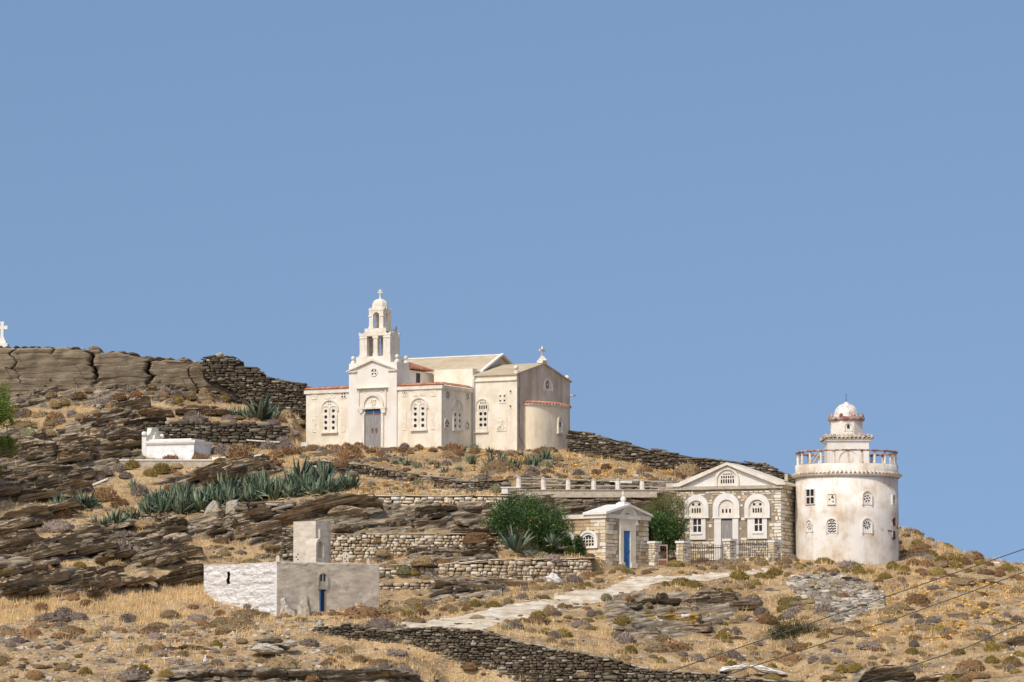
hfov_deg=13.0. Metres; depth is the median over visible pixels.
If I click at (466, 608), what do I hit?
cushion shrub
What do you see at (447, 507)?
rock slab
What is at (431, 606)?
cushion shrub
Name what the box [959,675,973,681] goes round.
cushion shrub
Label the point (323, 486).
agave
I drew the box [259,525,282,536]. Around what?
rock slab
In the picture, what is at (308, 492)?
agave
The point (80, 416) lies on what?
cushion shrub
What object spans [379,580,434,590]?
dry stone wall
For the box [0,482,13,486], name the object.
rock slab
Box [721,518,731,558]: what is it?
door
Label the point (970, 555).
cushion shrub
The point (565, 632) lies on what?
cushion shrub
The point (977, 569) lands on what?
cushion shrub
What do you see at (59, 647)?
cushion shrub
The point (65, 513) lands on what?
cushion shrub
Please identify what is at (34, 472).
rock outcrop
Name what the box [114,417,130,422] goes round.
rock slab
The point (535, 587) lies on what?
cushion shrub
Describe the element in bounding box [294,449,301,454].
cushion shrub
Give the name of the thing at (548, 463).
cushion shrub
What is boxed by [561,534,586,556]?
trailing oleander
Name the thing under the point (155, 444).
marble tomb
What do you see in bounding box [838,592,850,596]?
cushion shrub
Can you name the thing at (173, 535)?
rock slab
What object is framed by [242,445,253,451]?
cushion shrub
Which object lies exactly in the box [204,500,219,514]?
boulder
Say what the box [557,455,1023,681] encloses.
olive scrub
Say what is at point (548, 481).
rock outcrop
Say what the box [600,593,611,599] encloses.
cushion shrub
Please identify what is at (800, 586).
rubble spill
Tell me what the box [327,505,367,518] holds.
rock outcrop
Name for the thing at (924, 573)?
cushion shrub
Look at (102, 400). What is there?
cushion shrub
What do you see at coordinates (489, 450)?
agave
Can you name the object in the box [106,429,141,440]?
rock slab
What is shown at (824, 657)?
cushion shrub
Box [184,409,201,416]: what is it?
cushion shrub
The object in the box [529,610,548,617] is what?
cushion shrub
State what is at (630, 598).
cushion shrub
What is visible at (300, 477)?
agave
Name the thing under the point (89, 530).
rock slab
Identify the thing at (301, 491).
agave
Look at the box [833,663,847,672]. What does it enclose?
cushion shrub
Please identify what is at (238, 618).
straw scrub
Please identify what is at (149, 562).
rock slab
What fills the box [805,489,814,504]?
window
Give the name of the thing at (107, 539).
rock slab
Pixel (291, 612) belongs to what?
standing stone
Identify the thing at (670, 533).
oleander bush
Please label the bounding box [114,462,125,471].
cushion shrub
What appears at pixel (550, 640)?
cushion shrub
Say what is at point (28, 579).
rock slab
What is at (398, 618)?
cushion shrub
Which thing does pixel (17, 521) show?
rock slab
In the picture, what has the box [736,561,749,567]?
cushion shrub
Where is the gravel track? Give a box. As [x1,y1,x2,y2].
[397,568,768,629]
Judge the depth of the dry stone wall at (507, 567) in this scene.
253.10 m
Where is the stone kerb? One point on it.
(103, 480)
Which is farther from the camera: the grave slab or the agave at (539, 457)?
the grave slab
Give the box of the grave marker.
[343,548,348,562]
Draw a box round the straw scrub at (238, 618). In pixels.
[0,392,1023,681]
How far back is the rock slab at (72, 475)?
271.98 m
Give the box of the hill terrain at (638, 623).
[0,357,1023,681]
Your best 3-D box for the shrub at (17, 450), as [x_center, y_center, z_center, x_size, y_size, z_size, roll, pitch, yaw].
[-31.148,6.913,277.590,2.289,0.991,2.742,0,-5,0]
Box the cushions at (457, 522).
[0,443,1023,665]
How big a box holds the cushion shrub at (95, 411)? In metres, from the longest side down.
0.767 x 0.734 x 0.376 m
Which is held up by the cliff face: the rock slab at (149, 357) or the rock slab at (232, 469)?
the rock slab at (149, 357)
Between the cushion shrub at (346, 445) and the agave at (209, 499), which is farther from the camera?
the cushion shrub at (346, 445)
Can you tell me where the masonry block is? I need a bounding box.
[293,521,330,562]
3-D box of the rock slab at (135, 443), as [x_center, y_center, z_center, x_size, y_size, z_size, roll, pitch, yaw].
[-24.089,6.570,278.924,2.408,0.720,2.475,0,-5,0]
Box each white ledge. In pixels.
[719,663,747,672]
[750,664,786,674]
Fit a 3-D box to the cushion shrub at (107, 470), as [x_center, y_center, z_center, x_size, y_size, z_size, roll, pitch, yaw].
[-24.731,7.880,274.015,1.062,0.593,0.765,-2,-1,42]
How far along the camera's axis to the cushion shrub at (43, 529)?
259.65 m
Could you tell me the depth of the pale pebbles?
228.92 m
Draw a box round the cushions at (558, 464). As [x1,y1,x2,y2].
[84,388,980,662]
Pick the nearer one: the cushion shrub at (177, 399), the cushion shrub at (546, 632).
the cushion shrub at (546, 632)
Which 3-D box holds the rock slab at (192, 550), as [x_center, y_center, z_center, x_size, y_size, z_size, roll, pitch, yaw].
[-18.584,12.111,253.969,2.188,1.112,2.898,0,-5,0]
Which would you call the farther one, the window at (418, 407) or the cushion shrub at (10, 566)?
the window at (418, 407)
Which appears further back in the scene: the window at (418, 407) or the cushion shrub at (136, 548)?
the window at (418, 407)
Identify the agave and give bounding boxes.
[50,491,70,509]
[53,493,76,502]
[74,492,91,509]
[76,486,103,510]
[85,497,100,510]
[88,515,99,523]
[98,516,109,525]
[101,505,128,524]
[104,515,112,524]
[111,512,128,523]
[122,506,141,519]
[126,477,141,487]
[136,496,154,514]
[138,489,171,512]
[140,490,171,503]
[141,497,153,513]
[143,484,172,497]
[148,496,171,513]
[150,491,174,512]
[160,484,175,499]
[164,491,186,504]
[164,492,197,514]
[168,477,194,492]
[173,481,192,492]
[173,482,189,495]
[173,496,194,513]
[174,488,194,501]
[179,482,196,491]
[182,488,220,511]
[197,486,210,502]
[201,484,227,510]
[201,492,218,506]
[203,484,217,495]
[204,479,217,491]
[208,470,234,487]
[208,482,238,503]
[210,488,229,507]
[211,487,244,507]
[216,473,242,490]
[219,480,242,494]
[225,405,236,414]
[232,407,243,414]
[234,471,258,489]
[235,486,261,502]
[236,405,249,416]
[237,485,255,502]
[240,406,254,419]
[241,471,266,485]
[242,393,279,420]
[246,471,275,486]
[249,484,265,500]
[251,476,274,498]
[254,474,283,499]
[255,481,272,499]
[257,467,277,481]
[259,480,274,498]
[266,404,278,418]
[269,405,283,417]
[273,470,296,485]
[279,481,296,498]
[281,453,313,480]
[284,480,305,497]
[288,483,304,494]
[292,469,309,483]
[292,485,306,497]
[293,473,315,490]
[293,478,309,492]
[297,471,312,483]
[300,466,321,476]
[302,477,322,494]
[303,471,326,485]
[306,477,328,495]
[308,458,336,475]
[309,460,336,483]
[310,472,339,492]
[320,479,332,494]
[325,481,343,492]
[333,468,357,480]
[333,477,350,490]
[335,470,359,489]
[341,473,360,489]
[349,476,362,487]
[390,457,400,463]
[400,456,411,465]
[411,462,420,467]
[439,465,450,473]
[454,465,465,470]
[464,455,477,464]
[480,453,500,464]
[483,446,494,452]
[490,451,508,460]
[499,522,534,557]
[513,460,522,469]
[521,454,533,465]
[527,455,543,468]
[533,452,544,462]
[537,447,554,459]
[538,452,548,458]
[544,533,560,546]
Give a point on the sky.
(730, 225)
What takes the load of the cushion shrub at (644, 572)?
on the hill terrain at (638, 623)
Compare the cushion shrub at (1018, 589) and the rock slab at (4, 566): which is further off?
the cushion shrub at (1018, 589)
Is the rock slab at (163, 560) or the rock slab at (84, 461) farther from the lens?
the rock slab at (84, 461)
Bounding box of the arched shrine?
[306,538,324,562]
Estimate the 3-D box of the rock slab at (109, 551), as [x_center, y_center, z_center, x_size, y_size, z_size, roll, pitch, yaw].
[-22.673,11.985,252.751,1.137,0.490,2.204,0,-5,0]
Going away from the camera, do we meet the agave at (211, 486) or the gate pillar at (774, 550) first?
the gate pillar at (774, 550)
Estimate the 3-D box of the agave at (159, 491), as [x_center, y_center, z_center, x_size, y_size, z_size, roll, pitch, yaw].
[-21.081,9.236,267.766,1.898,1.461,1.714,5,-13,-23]
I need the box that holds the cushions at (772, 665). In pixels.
[23,488,1021,667]
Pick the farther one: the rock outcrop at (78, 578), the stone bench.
the stone bench
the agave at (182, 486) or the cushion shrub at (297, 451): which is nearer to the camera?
the agave at (182, 486)
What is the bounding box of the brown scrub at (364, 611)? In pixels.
[0,383,1023,681]
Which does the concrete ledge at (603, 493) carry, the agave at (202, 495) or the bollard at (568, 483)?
the bollard at (568, 483)
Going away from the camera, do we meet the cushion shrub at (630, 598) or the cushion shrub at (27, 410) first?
the cushion shrub at (630, 598)
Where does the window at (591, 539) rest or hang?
in the chapel at (616, 533)
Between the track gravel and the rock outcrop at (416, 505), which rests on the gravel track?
the track gravel
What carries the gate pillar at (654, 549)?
on the hill terrain at (638, 623)
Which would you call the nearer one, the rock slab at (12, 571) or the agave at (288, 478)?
the rock slab at (12, 571)
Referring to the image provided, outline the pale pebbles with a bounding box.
[4,405,1020,679]
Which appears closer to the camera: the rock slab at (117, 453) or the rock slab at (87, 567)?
the rock slab at (87, 567)
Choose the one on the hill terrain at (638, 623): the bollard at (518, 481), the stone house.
the stone house
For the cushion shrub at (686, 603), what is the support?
on the hill terrain at (638, 623)
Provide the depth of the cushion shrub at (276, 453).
276.98 m
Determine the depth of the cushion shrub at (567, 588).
247.82 m
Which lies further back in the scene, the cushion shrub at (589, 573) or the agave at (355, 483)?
the agave at (355, 483)
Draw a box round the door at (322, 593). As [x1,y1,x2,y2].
[319,589,325,611]
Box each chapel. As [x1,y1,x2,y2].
[204,561,378,615]
[556,491,652,567]
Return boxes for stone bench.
[501,487,519,493]
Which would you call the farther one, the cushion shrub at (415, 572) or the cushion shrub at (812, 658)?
the cushion shrub at (415, 572)
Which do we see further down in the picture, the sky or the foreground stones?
the foreground stones
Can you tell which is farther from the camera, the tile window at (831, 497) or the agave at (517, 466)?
the agave at (517, 466)
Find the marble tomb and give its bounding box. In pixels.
[142,427,213,458]
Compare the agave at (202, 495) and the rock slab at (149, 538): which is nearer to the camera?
the rock slab at (149, 538)
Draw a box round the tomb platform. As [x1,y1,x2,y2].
[119,459,214,466]
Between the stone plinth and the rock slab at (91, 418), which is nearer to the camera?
the stone plinth
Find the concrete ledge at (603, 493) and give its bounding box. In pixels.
[516,489,657,498]
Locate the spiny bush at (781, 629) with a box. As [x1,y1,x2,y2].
[762,612,824,640]
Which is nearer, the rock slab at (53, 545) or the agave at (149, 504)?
the rock slab at (53, 545)
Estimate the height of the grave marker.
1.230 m
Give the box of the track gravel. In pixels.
[404,570,763,627]
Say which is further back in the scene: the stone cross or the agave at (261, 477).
the stone cross
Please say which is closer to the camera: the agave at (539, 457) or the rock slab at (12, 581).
the rock slab at (12, 581)
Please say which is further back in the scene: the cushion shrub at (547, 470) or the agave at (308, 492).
the cushion shrub at (547, 470)
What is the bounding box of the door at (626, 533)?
[624,531,629,567]
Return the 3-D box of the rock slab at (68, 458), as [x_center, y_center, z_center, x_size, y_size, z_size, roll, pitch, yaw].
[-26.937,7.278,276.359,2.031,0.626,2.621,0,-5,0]
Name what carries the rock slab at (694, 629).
on the hill terrain at (638, 623)
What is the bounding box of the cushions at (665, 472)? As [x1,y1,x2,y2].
[412,470,947,647]
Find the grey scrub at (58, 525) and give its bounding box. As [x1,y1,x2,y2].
[4,401,1015,681]
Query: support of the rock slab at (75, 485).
on the hill terrain at (638, 623)
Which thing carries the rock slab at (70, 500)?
on the hill terrain at (638, 623)
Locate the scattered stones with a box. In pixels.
[0,357,1023,681]
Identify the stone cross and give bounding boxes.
[0,322,8,346]
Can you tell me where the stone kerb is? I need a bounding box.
[92,478,108,485]
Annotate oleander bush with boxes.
[480,487,573,552]
[648,508,688,551]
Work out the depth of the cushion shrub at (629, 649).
226.95 m
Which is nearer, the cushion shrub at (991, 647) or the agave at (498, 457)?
the cushion shrub at (991, 647)
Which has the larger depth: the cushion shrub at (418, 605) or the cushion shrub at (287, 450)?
the cushion shrub at (287, 450)
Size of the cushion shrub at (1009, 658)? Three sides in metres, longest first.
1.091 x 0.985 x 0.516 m
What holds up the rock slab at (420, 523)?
on the hill terrain at (638, 623)
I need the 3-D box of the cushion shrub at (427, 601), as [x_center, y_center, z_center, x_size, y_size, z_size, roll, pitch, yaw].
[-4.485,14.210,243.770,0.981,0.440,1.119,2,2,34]
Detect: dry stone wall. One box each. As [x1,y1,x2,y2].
[127,514,174,523]
[141,421,289,445]
[200,355,311,420]
[234,501,296,517]
[280,527,292,561]
[306,460,510,492]
[312,623,806,681]
[331,533,513,562]
[367,495,510,505]
[379,557,599,581]
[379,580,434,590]
[560,480,649,488]
[566,430,794,482]
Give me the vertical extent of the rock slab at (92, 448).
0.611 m
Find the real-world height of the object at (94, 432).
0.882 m
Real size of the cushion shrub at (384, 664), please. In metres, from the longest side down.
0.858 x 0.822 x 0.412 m
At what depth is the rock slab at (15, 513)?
262.17 m
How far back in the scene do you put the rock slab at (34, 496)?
267.19 m
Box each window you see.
[320,399,338,433]
[410,397,427,430]
[451,399,463,431]
[475,398,488,432]
[544,378,552,390]
[556,531,574,548]
[557,416,563,433]
[580,530,597,548]
[690,518,705,539]
[714,467,738,485]
[747,518,766,538]
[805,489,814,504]
[805,519,812,531]
[826,518,837,532]
[827,493,835,504]
[862,490,872,504]
[862,518,872,532]
[891,494,895,504]
[892,517,895,525]
[892,531,895,539]
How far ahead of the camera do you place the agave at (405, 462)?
276.33 m
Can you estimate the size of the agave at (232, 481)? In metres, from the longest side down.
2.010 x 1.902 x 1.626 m
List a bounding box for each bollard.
[516,476,521,488]
[541,477,545,488]
[566,478,570,488]
[591,478,595,488]
[615,478,619,488]
[639,479,644,488]
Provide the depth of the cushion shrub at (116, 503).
267.05 m
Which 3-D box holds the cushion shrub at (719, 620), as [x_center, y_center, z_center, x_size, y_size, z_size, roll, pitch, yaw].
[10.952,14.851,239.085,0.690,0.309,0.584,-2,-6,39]
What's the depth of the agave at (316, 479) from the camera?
268.52 m
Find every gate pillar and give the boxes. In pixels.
[647,541,661,565]
[675,541,691,563]
[722,539,737,560]
[767,540,781,561]
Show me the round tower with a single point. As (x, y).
(846, 501)
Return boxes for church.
[304,289,575,450]
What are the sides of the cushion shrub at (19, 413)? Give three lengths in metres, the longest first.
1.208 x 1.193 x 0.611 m
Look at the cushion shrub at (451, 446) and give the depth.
281.89 m
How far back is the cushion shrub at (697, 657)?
226.33 m
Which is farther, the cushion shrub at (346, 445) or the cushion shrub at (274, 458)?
the cushion shrub at (346, 445)
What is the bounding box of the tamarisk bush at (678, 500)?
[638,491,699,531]
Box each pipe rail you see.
[521,478,678,482]
[521,483,678,488]
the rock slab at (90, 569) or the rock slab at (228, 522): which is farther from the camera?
the rock slab at (228, 522)
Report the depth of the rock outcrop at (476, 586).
249.13 m
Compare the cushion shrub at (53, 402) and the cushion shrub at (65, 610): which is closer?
the cushion shrub at (65, 610)
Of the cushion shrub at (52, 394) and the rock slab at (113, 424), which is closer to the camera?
the rock slab at (113, 424)
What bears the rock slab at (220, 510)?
on the hill terrain at (638, 623)
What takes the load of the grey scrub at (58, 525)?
on the hill terrain at (638, 623)
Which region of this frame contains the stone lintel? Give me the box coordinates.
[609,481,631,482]
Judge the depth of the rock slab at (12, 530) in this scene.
258.69 m
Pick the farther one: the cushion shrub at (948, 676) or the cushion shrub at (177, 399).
the cushion shrub at (177, 399)
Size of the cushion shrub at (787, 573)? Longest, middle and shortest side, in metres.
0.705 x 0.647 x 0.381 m
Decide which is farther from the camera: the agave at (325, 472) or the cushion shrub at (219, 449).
the cushion shrub at (219, 449)
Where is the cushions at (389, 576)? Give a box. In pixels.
[43,411,812,634]
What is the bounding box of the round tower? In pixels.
[791,402,901,564]
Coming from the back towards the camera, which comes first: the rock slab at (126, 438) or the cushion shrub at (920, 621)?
the rock slab at (126, 438)
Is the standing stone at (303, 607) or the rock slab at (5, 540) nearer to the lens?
the standing stone at (303, 607)
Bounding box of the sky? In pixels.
[0,0,1023,562]
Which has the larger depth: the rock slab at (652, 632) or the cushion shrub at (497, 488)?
the cushion shrub at (497, 488)
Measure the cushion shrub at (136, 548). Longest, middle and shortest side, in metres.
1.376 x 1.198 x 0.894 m
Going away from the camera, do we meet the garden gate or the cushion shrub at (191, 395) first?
the garden gate
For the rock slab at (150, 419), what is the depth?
281.39 m
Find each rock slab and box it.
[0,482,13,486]
[0,485,21,495]
[0,516,34,527]
[0,526,18,534]
[0,529,34,539]
[0,532,35,538]
[0,536,13,545]
[0,539,33,549]
[0,543,28,551]
[0,547,25,554]
[0,563,7,568]
[0,567,23,577]
[0,573,36,589]
[0,574,21,585]
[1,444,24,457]
[3,586,30,595]
[4,489,32,496]
[4,505,48,518]
[9,521,43,528]
[10,535,43,543]
[12,513,31,518]
[13,546,48,556]
[14,565,47,575]
[17,445,57,459]
[17,490,59,501]
[18,585,47,597]
[26,538,55,548]
[26,543,65,550]
[27,542,44,546]
[28,569,72,586]
[30,429,47,439]
[30,485,76,500]
[30,544,79,560]
[31,570,50,576]
[33,473,54,485]
[35,559,59,564]
[36,475,63,488]
[45,480,92,489]
[45,533,75,542]
[47,471,64,478]
[47,501,81,511]
[48,450,60,456]
[48,498,73,507]
[56,453,89,463]
[57,537,83,545]
[58,584,82,591]
[60,529,73,533]
[62,469,95,481]
[62,587,76,594]
[63,446,98,453]
[66,537,103,547]
[67,526,101,535]
[70,438,99,447]
[71,459,86,464]
[74,566,96,571]
[75,568,95,572]
[76,535,93,538]
[76,542,117,555]
[78,581,105,590]
[79,451,93,461]
[80,415,98,424]
[81,536,121,542]
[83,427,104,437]
[87,588,103,596]
[88,346,103,354]
[89,565,124,574]
[89,577,120,589]
[94,571,120,579]
[95,556,109,562]
[98,549,118,555]
[100,530,112,535]
[100,553,135,562]
[102,449,130,458]
[102,580,126,589]
[103,440,141,449]
[104,520,134,530]
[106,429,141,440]
[109,420,126,425]
[109,424,137,431]
[112,396,150,407]
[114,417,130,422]
[114,550,129,555]
[116,423,124,428]
[120,437,133,439]
[121,536,145,541]
[121,576,135,582]
[123,415,166,425]
[123,549,137,560]
[124,575,157,587]
[125,405,150,409]
[128,352,141,357]
[129,539,145,545]
[130,451,140,454]
[130,547,174,562]
[131,529,159,536]
[135,534,162,543]
[137,525,169,534]
[138,537,173,547]
[138,542,178,551]
[141,551,187,565]
[141,555,157,565]
[143,356,153,360]
[144,524,172,529]
[149,527,168,536]
[154,357,165,360]
[155,555,171,565]
[160,525,187,532]
[161,533,191,545]
[163,532,181,537]
[164,517,186,524]
[164,551,180,563]
[177,357,192,361]
[180,545,203,558]
[187,472,209,481]
[188,512,222,524]
[202,471,245,484]
[205,457,247,468]
[205,507,224,517]
[207,464,247,478]
[207,515,234,524]
[207,527,226,534]
[219,513,251,524]
[223,517,236,529]
[230,471,259,480]
[230,520,254,528]
[233,520,281,538]
[255,454,268,459]
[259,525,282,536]
[264,533,282,541]
[332,525,351,533]
[413,520,446,527]
[414,505,437,513]
[427,511,448,517]
[437,505,456,510]
[450,528,488,535]
[460,504,501,511]
[480,501,505,514]
[499,526,528,532]
[520,495,554,507]
[633,497,666,501]
[645,629,661,636]
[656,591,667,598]
[657,490,681,502]
[673,626,710,631]
[676,604,699,611]
[687,622,712,627]
[729,600,762,608]
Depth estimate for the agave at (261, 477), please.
269.19 m
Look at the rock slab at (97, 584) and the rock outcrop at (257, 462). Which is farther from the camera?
the rock outcrop at (257, 462)
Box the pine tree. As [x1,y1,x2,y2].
[0,380,19,472]
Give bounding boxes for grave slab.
[246,439,279,442]
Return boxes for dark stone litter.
[0,349,580,681]
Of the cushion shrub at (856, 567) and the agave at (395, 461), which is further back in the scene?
the agave at (395, 461)
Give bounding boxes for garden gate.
[658,540,667,565]
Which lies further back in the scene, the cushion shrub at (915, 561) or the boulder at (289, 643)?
the cushion shrub at (915, 561)
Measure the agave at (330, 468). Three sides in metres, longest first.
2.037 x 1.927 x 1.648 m
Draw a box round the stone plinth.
[518,531,537,554]
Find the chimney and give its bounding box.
[294,545,299,561]
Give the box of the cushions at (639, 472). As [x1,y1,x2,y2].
[11,443,1009,679]
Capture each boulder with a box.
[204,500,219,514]
[225,500,238,515]
[249,643,283,654]
[256,637,282,643]
[283,639,297,647]
[315,620,323,625]
[542,572,561,584]
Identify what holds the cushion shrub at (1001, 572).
on the hill terrain at (638, 623)
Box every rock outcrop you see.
[0,435,99,460]
[0,464,92,481]
[0,506,53,520]
[54,571,111,589]
[60,433,136,446]
[88,407,139,427]
[90,467,105,480]
[137,406,173,416]
[157,563,203,585]
[164,644,212,649]
[164,666,419,681]
[175,405,231,414]
[190,457,269,474]
[242,504,271,521]
[267,493,383,524]
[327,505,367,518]
[399,504,424,510]
[415,548,495,555]
[431,580,504,592]
[463,576,531,586]
[466,542,488,549]
[528,497,652,521]
[532,479,565,486]
[626,603,641,609]
[632,597,680,605]
[644,613,701,623]
[682,590,738,604]
[706,636,746,638]
[840,576,865,583]
[857,665,915,681]
[909,672,962,681]
[938,573,960,577]
[975,577,1007,584]
[1002,634,1023,645]
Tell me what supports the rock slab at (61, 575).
on the hill terrain at (638, 623)
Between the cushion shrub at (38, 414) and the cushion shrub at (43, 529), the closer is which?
the cushion shrub at (43, 529)
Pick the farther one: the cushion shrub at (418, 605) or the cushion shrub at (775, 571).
the cushion shrub at (775, 571)
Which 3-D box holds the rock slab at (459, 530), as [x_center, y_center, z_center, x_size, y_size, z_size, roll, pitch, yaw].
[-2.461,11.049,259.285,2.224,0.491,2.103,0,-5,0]
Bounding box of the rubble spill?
[786,571,887,624]
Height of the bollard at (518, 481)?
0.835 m
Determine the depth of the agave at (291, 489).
266.80 m
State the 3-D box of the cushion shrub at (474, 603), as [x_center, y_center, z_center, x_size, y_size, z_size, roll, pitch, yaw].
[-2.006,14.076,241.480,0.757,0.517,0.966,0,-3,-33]
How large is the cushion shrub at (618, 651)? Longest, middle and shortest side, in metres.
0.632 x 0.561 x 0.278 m
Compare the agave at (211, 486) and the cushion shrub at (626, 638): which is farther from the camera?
the agave at (211, 486)
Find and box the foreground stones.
[0,619,334,681]
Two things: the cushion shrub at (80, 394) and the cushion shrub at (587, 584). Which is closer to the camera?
the cushion shrub at (587, 584)
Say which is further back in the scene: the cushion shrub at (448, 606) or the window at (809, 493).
the window at (809, 493)
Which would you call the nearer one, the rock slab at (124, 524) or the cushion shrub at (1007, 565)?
the rock slab at (124, 524)
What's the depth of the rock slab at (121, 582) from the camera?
245.26 m
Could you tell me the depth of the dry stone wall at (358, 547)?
257.31 m
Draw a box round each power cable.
[636,549,1023,681]
[705,572,1023,681]
[864,622,1023,681]
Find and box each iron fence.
[691,544,722,562]
[737,541,767,556]
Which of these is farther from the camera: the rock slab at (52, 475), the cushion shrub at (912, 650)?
the rock slab at (52, 475)
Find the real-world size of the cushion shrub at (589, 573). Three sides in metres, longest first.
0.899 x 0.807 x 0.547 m
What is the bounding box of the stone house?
[658,462,795,559]
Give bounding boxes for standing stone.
[280,598,289,613]
[287,608,296,615]
[297,596,311,616]
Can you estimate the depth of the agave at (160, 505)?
265.64 m
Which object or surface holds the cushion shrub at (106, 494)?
on the hill terrain at (638, 623)
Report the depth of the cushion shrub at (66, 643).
225.40 m
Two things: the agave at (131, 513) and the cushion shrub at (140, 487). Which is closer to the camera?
the agave at (131, 513)
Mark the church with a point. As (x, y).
(389, 397)
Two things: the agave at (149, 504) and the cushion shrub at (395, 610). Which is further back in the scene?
the agave at (149, 504)
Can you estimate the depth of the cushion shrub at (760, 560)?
261.62 m
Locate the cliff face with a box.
[0,347,231,395]
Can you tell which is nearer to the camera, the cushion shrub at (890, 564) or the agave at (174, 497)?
the cushion shrub at (890, 564)
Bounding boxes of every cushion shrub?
[1,567,14,577]
[1,626,14,630]
[4,641,17,646]
[8,564,16,568]
[9,636,25,643]
[13,410,26,417]
[15,397,25,402]
[19,408,32,413]
[19,428,38,435]
[31,675,41,679]
[32,411,44,417]
[35,602,49,611]
[38,527,47,532]
[44,564,54,570]
[45,391,57,397]
[45,411,65,420]
[47,398,60,406]
[52,508,73,518]
[53,606,73,614]
[54,621,64,626]
[54,644,64,649]
[57,417,66,423]
[57,450,72,456]
[59,397,71,404]
[61,640,71,645]
[66,409,76,417]
[67,393,75,398]
[71,561,86,567]
[73,391,86,398]
[74,412,86,419]
[77,666,92,674]
[90,486,120,501]
[91,408,100,413]
[93,397,110,405]
[101,466,113,474]
[104,657,116,662]
[105,402,112,408]
[109,497,129,508]
[111,538,131,550]
[112,391,127,400]
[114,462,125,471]
[114,529,134,536]
[118,471,131,478]
[119,613,135,621]
[122,384,137,391]
[123,459,139,468]
[129,390,143,398]
[129,484,148,493]
[129,663,153,673]
[130,488,145,495]
[133,544,146,551]
[142,468,157,476]
[151,462,172,473]
[158,386,171,393]
[158,392,169,397]
[159,668,173,676]
[161,484,173,492]
[162,454,179,458]
[170,389,184,397]
[171,395,183,402]
[173,658,185,663]
[176,650,189,656]
[184,391,197,399]
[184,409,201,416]
[191,452,206,458]
[199,388,207,393]
[210,639,222,646]
[211,444,229,454]
[211,658,223,665]
[214,457,225,461]
[214,609,225,615]
[218,394,231,400]
[225,445,249,458]
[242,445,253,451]
[259,440,274,449]
[267,448,284,457]
[268,455,277,460]
[275,436,292,445]
[277,446,293,455]
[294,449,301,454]
[305,674,319,681]
[306,445,316,450]
[334,448,354,458]
[342,441,351,447]
[345,444,362,453]
[353,452,365,458]
[365,448,375,452]
[375,450,385,456]
[377,457,389,461]
[378,661,391,668]
[382,447,392,452]
[390,606,404,613]
[393,616,402,622]
[395,563,412,573]
[395,665,415,673]
[396,446,407,452]
[399,442,409,447]
[401,610,414,616]
[407,569,419,574]
[411,602,423,607]
[412,479,422,485]
[414,444,423,449]
[414,607,430,614]
[420,599,438,606]
[426,604,437,609]
[428,447,437,451]
[440,450,453,457]
[440,460,451,465]
[441,442,464,452]
[444,603,454,608]
[448,606,459,613]
[452,448,464,455]
[457,600,468,606]
[461,605,470,611]
[468,446,480,454]
[468,599,481,606]
[484,600,501,607]
[490,485,500,491]
[491,590,503,596]
[498,624,512,630]
[501,597,513,603]
[508,619,524,629]
[517,593,527,599]
[520,585,527,590]
[524,466,539,474]
[527,583,542,591]
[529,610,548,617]
[537,551,547,557]
[538,459,552,467]
[538,629,548,634]
[539,595,549,598]
[541,468,553,473]
[541,581,559,589]
[544,604,556,611]
[544,637,556,643]
[547,630,561,638]
[551,453,564,460]
[551,610,562,616]
[555,628,572,636]
[557,602,568,608]
[559,639,568,645]
[563,582,577,587]
[563,585,572,591]
[565,574,583,583]
[572,468,584,475]
[582,570,595,576]
[584,553,595,559]
[584,581,593,586]
[586,609,598,617]
[590,469,599,474]
[593,577,604,582]
[600,463,611,469]
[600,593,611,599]
[612,614,631,624]
[613,631,622,638]
[616,633,637,643]
[616,649,627,653]
[620,568,629,572]
[624,595,635,600]
[624,645,637,652]
[641,569,652,574]
[647,476,659,482]
[655,633,671,641]
[656,656,666,663]
[672,578,683,585]
[677,650,688,655]
[679,602,690,606]
[680,577,690,582]
[680,657,688,661]
[690,653,704,661]
[707,647,727,657]
[714,618,722,622]
[715,630,731,639]
[715,655,726,661]
[722,660,737,666]
[726,564,736,569]
[726,649,741,658]
[729,569,749,579]
[729,626,741,634]
[735,614,746,620]
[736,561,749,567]
[736,656,746,660]
[752,556,768,565]
[753,605,769,615]
[754,572,766,577]
[755,612,778,624]
[764,567,783,575]
[780,556,792,563]
[781,611,795,619]
[784,571,793,576]
[785,606,800,614]
[807,655,819,663]
[813,602,835,614]
[821,654,830,660]
[830,647,842,652]
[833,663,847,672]
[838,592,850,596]
[843,628,854,634]
[847,661,863,671]
[851,564,864,572]
[886,560,899,569]
[898,565,910,571]
[904,647,918,654]
[905,558,922,565]
[908,640,919,646]
[909,612,922,618]
[911,665,922,672]
[914,617,927,625]
[918,559,934,566]
[920,570,928,575]
[925,615,943,623]
[927,550,938,556]
[932,556,948,561]
[938,673,955,681]
[947,553,962,561]
[948,559,963,568]
[959,628,976,638]
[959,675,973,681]
[961,558,972,565]
[962,552,975,559]
[973,566,982,571]
[974,559,986,565]
[980,633,995,641]
[983,641,1001,651]
[984,655,1000,663]
[994,568,1005,575]
[1000,612,1011,617]
[1001,562,1013,568]
[1002,655,1019,662]
[1003,663,1016,671]
[1010,585,1023,592]
[1010,615,1022,622]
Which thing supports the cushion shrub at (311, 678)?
on the hill terrain at (638, 623)
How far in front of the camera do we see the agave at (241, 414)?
286.37 m
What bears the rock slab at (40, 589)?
on the hill terrain at (638, 623)
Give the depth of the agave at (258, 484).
267.63 m
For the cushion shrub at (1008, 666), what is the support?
on the hill terrain at (638, 623)

